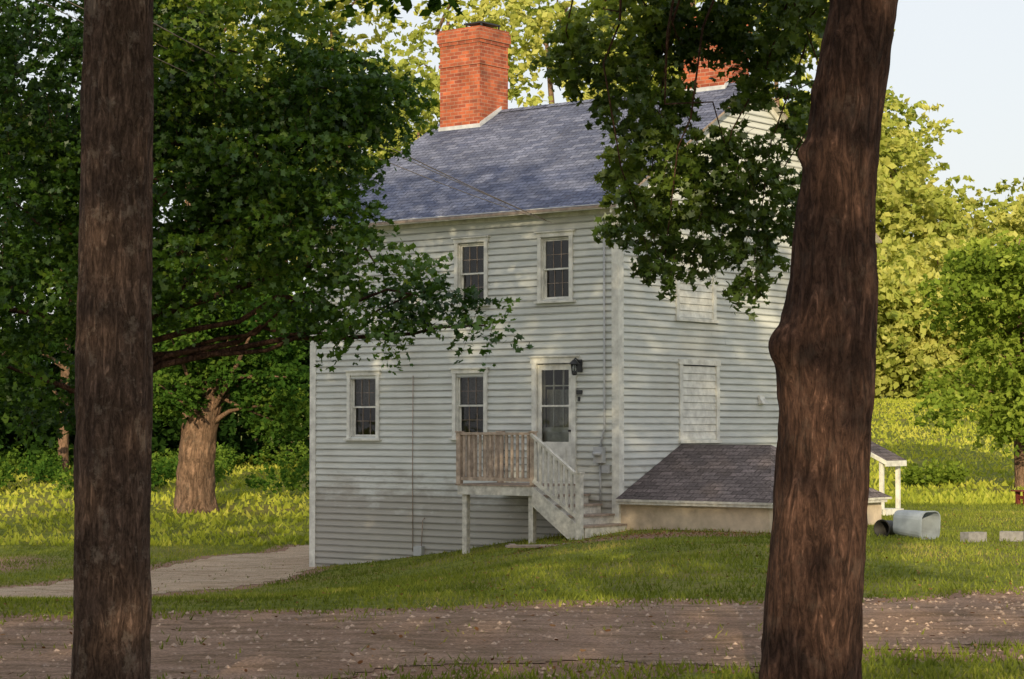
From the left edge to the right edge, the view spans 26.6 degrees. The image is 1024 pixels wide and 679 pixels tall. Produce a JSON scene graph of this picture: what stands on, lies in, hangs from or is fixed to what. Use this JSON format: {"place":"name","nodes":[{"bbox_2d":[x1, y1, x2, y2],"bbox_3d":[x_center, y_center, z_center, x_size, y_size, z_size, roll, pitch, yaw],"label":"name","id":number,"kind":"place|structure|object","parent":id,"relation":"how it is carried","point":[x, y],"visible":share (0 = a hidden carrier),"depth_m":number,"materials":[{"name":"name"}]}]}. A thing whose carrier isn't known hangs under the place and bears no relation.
{"place":"outdoors","nodes":[
{"label":"outdoors","id":0,"kind":"place"},
{"bbox_2d":[0,545,316,598],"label":"driveway","id":1,"kind":"structure","parent":0,"point":[194,575],"depth_m":41.51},
{"bbox_2d":[0,593,1023,678],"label":"dirt road","id":2,"kind":"structure","parent":0,"point":[324,650],"depth_m":18.22,"materials":[{"name":"brown soil"}]},
{"bbox_2d":[0,586,1023,678],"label":"road pebbles","id":3,"kind":"object","parent":2,"relation":"on","point":[196,637],"visible":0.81,"depth_m":18.35,"materials":[{"name":"gravel"}]},
{"bbox_2d":[0,390,1023,678],"bbox_3d":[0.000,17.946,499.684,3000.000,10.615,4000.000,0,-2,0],"label":"ground","id":4,"kind":"structure","parent":0,"point":[264,510],"depth_m":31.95,"materials":[{"name":"green plant"}]},
{"bbox_2d":[70,0,153,678],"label":"oak tree","id":5,"kind":"object","parent":4,"relation":"on","point":[112,589],"visible":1,"depth_m":13.33,"materials":[{"name":"brown plant"}]},
{"bbox_2d":[0,437,309,496],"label":"undergrowth bushes","id":6,"kind":"object","parent":4,"relation":"on","point":[47,467],"visible":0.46,"depth_m":69.97,"materials":[{"name":"green plant"}]},
{"bbox_2d":[0,0,326,471],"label":"shaded forest trees","id":7,"kind":"object","parent":4,"relation":"on","point":[231,430],"visible":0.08,"depth_m":81.13,"materials":[{"name":"green plant"}]},
{"bbox_2d":[152,276,309,513],"bbox_3d":[-7.949,1.682,59.948,6.055,6.736,6.568,0,-2,0],"label":"old shade tree","id":8,"kind":"object","parent":4,"relation":"on","point":[205,389],"visible":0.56,"depth_m":59.37,"materials":[{"name":"green plant"}]},
{"bbox_2d":[0,0,533,451],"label":"maple tree","id":9,"kind":"object","parent":4,"relation":"on","point":[253,203],"visible":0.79,"depth_m":26.10,"materials":[{"name":"green plant"}]},
{"bbox_2d":[0,514,1023,677],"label":"fallen leaves","id":10,"kind":"object","parent":4,"relation":"on","point":[476,628],"visible":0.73,"depth_m":26.12,"materials":[{"name":"brown plant"}]},
{"bbox_2d":[0,397,1023,546],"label":"meadow grass","id":11,"kind":"structure","parent":4,"relation":"on","point":[974,497],"depth_m":61.88,"materials":[{"name":"green plant"}]},
{"bbox_2d":[455,431,574,553],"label":"porch deck","id":12,"kind":"structure","parent":4,"relation":"on","point":[468,461],"depth_m":38.52,"materials":[{"name":"wood"}]},
{"bbox_2d":[505,543,566,547],"bbox_3d":[0.450,3.443,36.190,1.100,0.055,0.280,0,-2,-9],"label":"wooden plank","id":13,"kind":"object","parent":4,"relation":"on","point":[522,546],"visible":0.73,"depth_m":36.03,"materials":[{"name":"grey wood"}]},
{"bbox_2d":[309,87,780,566],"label":"corner boards and cornice","id":14,"kind":"object","parent":4,"relation":"on","point":[617,278],"visible":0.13,"depth_m":38.46,"materials":[{"name":"white paint"}]},
{"bbox_2d":[153,0,962,444],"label":"backdrop forest trees","id":15,"kind":"object","parent":4,"relation":"on","point":[537,26],"visible":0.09,"depth_m":96.91,"materials":[{"name":"green plant"}]},
{"bbox_2d":[315,104,801,566],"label":"clapboard walls","id":16,"kind":"structure","parent":4,"relation":"on","point":[363,506],"depth_m":40.74,"materials":[{"name":"white wood"}]},
{"bbox_2d":[343,370,381,440],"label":"window","id":17,"kind":"structure","parent":16,"relation":"attached to","point":[363,410],"depth_m":42.30,"materials":[{"name":"white paint"}]},
{"bbox_2d":[448,367,489,439],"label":"window","id":18,"kind":"structure","parent":16,"relation":"attached to","point":[469,404],"depth_m":40.62,"materials":[{"name":"white paint"}]},
{"bbox_2d":[451,235,490,306],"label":"window","id":19,"kind":"structure","parent":16,"relation":"attached to","point":[471,262],"depth_m":40.71,"materials":[{"name":"white paint"}]},
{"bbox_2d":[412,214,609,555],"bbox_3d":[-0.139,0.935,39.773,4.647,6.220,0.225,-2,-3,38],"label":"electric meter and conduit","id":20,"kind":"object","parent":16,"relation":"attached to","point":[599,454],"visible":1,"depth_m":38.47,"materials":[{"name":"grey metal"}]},
{"bbox_2d":[528,353,579,483],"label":"storm door","id":21,"kind":"structure","parent":16,"relation":"attached to","point":[553,403],"depth_m":39.33,"materials":[{"name":"white paint"}]},
{"bbox_2d":[534,229,575,303],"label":"window","id":22,"kind":"structure","parent":16,"relation":"attached to","point":[555,265],"depth_m":39.48,"materials":[{"name":"white paint"}]},
{"bbox_2d":[569,357,582,400],"bbox_3d":[1.139,0.711,38.731,0.210,0.782,0.285,-2,-3,38],"label":"wall lantern","id":23,"kind":"object","parent":16,"relation":"attached to","point":[578,363],"depth_m":38.78,"materials":[{"name":"metal"}]},
{"bbox_2d":[316,82,881,242],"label":"roof","id":24,"kind":"structure","parent":16,"relation":"on","point":[535,158],"depth_m":42.22,"materials":[{"name":"stone"}]},
{"bbox_2d":[438,106,501,131],"bbox_3d":[-0.889,-4.667,45.965,1.150,0.561,0.730,-2,-3,38],"label":"brick chimney flashing","id":25,"kind":"object","parent":24,"relation":"on","point":[488,117],"visible":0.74,"depth_m":45.65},
{"bbox_2d":[437,25,510,126],"bbox_3d":[-0.809,-4.643,46.066,1.180,3.840,1.040,-2,-3,38],"label":"brick chimney","id":26,"kind":"object","parent":24,"relation":"on","point":[473,67],"visible":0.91,"depth_m":45.73,"materials":[{"name":"brick"}]},
{"bbox_2d":[464,21,500,29],"bbox_3d":[-0.634,-6.632,46.008,0.485,0.130,0.650,-2,-3,38],"label":"brick chimney cap","id":27,"kind":"object","parent":26,"relation":"on","point":[485,24],"visible":0.75,"depth_m":45.86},
{"bbox_2d":[684,80,728,91],"bbox_3d":[3.797,-4.957,42.581,1.060,0.257,0.205,-2,-3,38],"label":"brick chimney rear flashing","id":28,"kind":"object","parent":24,"relation":"on","point":[709,88],"visible":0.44,"depth_m":42.36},
{"bbox_2d":[682,17,748,88],"bbox_3d":[4.026,-4.604,42.855,1.090,3.500,0.990,-2,-3,38],"label":"brick chimney rear","id":29,"kind":"object","parent":24,"relation":"on","point":[704,76],"visible":0.08,"depth_m":42.48,"materials":[{"name":"brick"}]},
{"bbox_2d":[674,243,718,322],"bbox_3d":[3.424,-1.050,40.311,0.100,1.450,1.390,-2,-3,38],"label":"boarded window","id":30,"kind":"structure","parent":16,"relation":"attached to","point":[700,301],"depth_m":40.34,"materials":[{"name":"white paint"}]},
{"bbox_2d":[677,359,721,442],"bbox_3d":[3.486,1.151,40.300,0.100,1.550,1.390,-2,-3,38],"label":"boarded window","id":31,"kind":"structure","parent":16,"relation":"attached to","point":[699,402],"depth_m":40.31,"materials":[{"name":"white paint"}]},
{"bbox_2d":[758,395,767,404],"bbox_3d":[4.861,1.173,41.941,0.110,0.180,0.180,-2,-3,38],"label":"dryer vent","id":32,"kind":"object","parent":16,"relation":"attached to","point":[762,400],"visible":1,"depth_m":41.90,"materials":[{"name":"white paint"}]},
{"bbox_2d":[530,433,626,539],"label":"porch stairs","id":33,"kind":"structure","parent":4,"relation":"on","point":[571,515],"depth_m":37.48,"materials":[{"name":"white wood"}]},
{"bbox_2d":[529,0,897,678],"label":"maple tree","id":34,"kind":"object","parent":4,"relation":"on","point":[823,346],"visible":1,"depth_m":12.99,"materials":[{"name":"green plant"}]},
{"bbox_2d":[615,444,891,533],"bbox_3d":[4.364,3.034,38.731,3.210,2.300,4.140,-2,-3,38],"label":"cellar entry","id":35,"kind":"object","parent":4,"relation":"on","point":[699,486],"visible":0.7,"depth_m":37.75,"materials":[{"name":"grey"}]},
{"bbox_2d":[874,519,894,536],"bbox_3d":[5.980,3.007,34.506,0.294,0.294,0.340,-2,-3,40],"label":"plastic bucket","id":36,"kind":"object","parent":4,"relation":"on","point":[883,527],"visible":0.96,"depth_m":34.49,"materials":[{"name":"black plastic"}]},
{"bbox_2d":[870,441,906,515],"bbox_3d":[7.466,3.066,44.425,0.960,2.100,0.870,-2,-3,38],"label":"back porch","id":37,"kind":"object","parent":4,"relation":"on","point":[882,455],"visible":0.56,"depth_m":44.26,"materials":[{"name":"grey wood"}]},
{"bbox_2d":[769,72,1023,399],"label":"sunlit forest trees","id":38,"kind":"object","parent":4,"relation":"on","point":[908,351],"visible":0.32,"depth_m":143.01,"materials":[{"name":"green plant"}]},
{"bbox_2d":[893,510,940,539],"bbox_3d":[6.380,2.917,34.209,0.474,0.474,0.600,2,1,-40],"label":"plastic storage bin","id":39,"kind":"object","parent":4,"relation":"on","point":[915,523],"visible":0.88,"depth_m":34.15,"materials":[{"name":"grey plastic"}]},
{"bbox_2d":[893,457,968,486],"bbox_3d":[12.158,3.936,62.448,1.577,1.103,3.114,-2,-3,38],"label":"meadow bush","id":40,"kind":"object","parent":4,"relation":"on","point":[951,473],"visible":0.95,"depth_m":62.02,"materials":[{"name":"green plant"}]},
{"bbox_2d":[908,230,1023,486],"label":"garden tree","id":41,"kind":"object","parent":4,"relation":"on","point":[981,271],"visible":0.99,"depth_m":60.85,"materials":[{"name":"green plant"}]},
{"bbox_2d":[960,532,986,541],"bbox_3d":[7.100,3.038,33.304,0.360,0.150,0.200,1,-3,-29],"label":"concrete block","id":42,"kind":"object","parent":4,"relation":"on","point":[975,536],"depth_m":33.22,"materials":[{"name":"grey concrete"}]},
{"bbox_2d":[1000,531,1023,541],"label":"concrete block","id":43,"kind":"object","parent":4,"relation":"on","point":[1012,535],"depth_m":33.31,"materials":[{"name":"grey concrete"}]},
{"bbox_2d":[1011,490,1023,504],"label":"wooden bench","id":44,"kind":"object","parent":4,"relation":"on","point":[1018,497],"visible":0.97,"depth_m":49.29,"materials":[{"name":"red paint"}]},
{"bbox_3d":[-9.900,-1.981,8.088,1.800,8.581,0.300,0,-2,0],"label":"utility pole","id":45,"kind":"object","parent":4,"relation":"on","visible":0},
{"bbox_2d":[38,0,551,222],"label":"service wires","id":46,"kind":"object","parent":45,"relation":"attached to","point":[349,146],"visible":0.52,"depth_m":32.93,"materials":[{"name":"black rubber"}]},
{"bbox_2d":[0,0,1023,362],"label":"sky","id":47,"kind":"structure","parent":0,"point":[966,57],"materials":[{"name":"white"}]}
]}

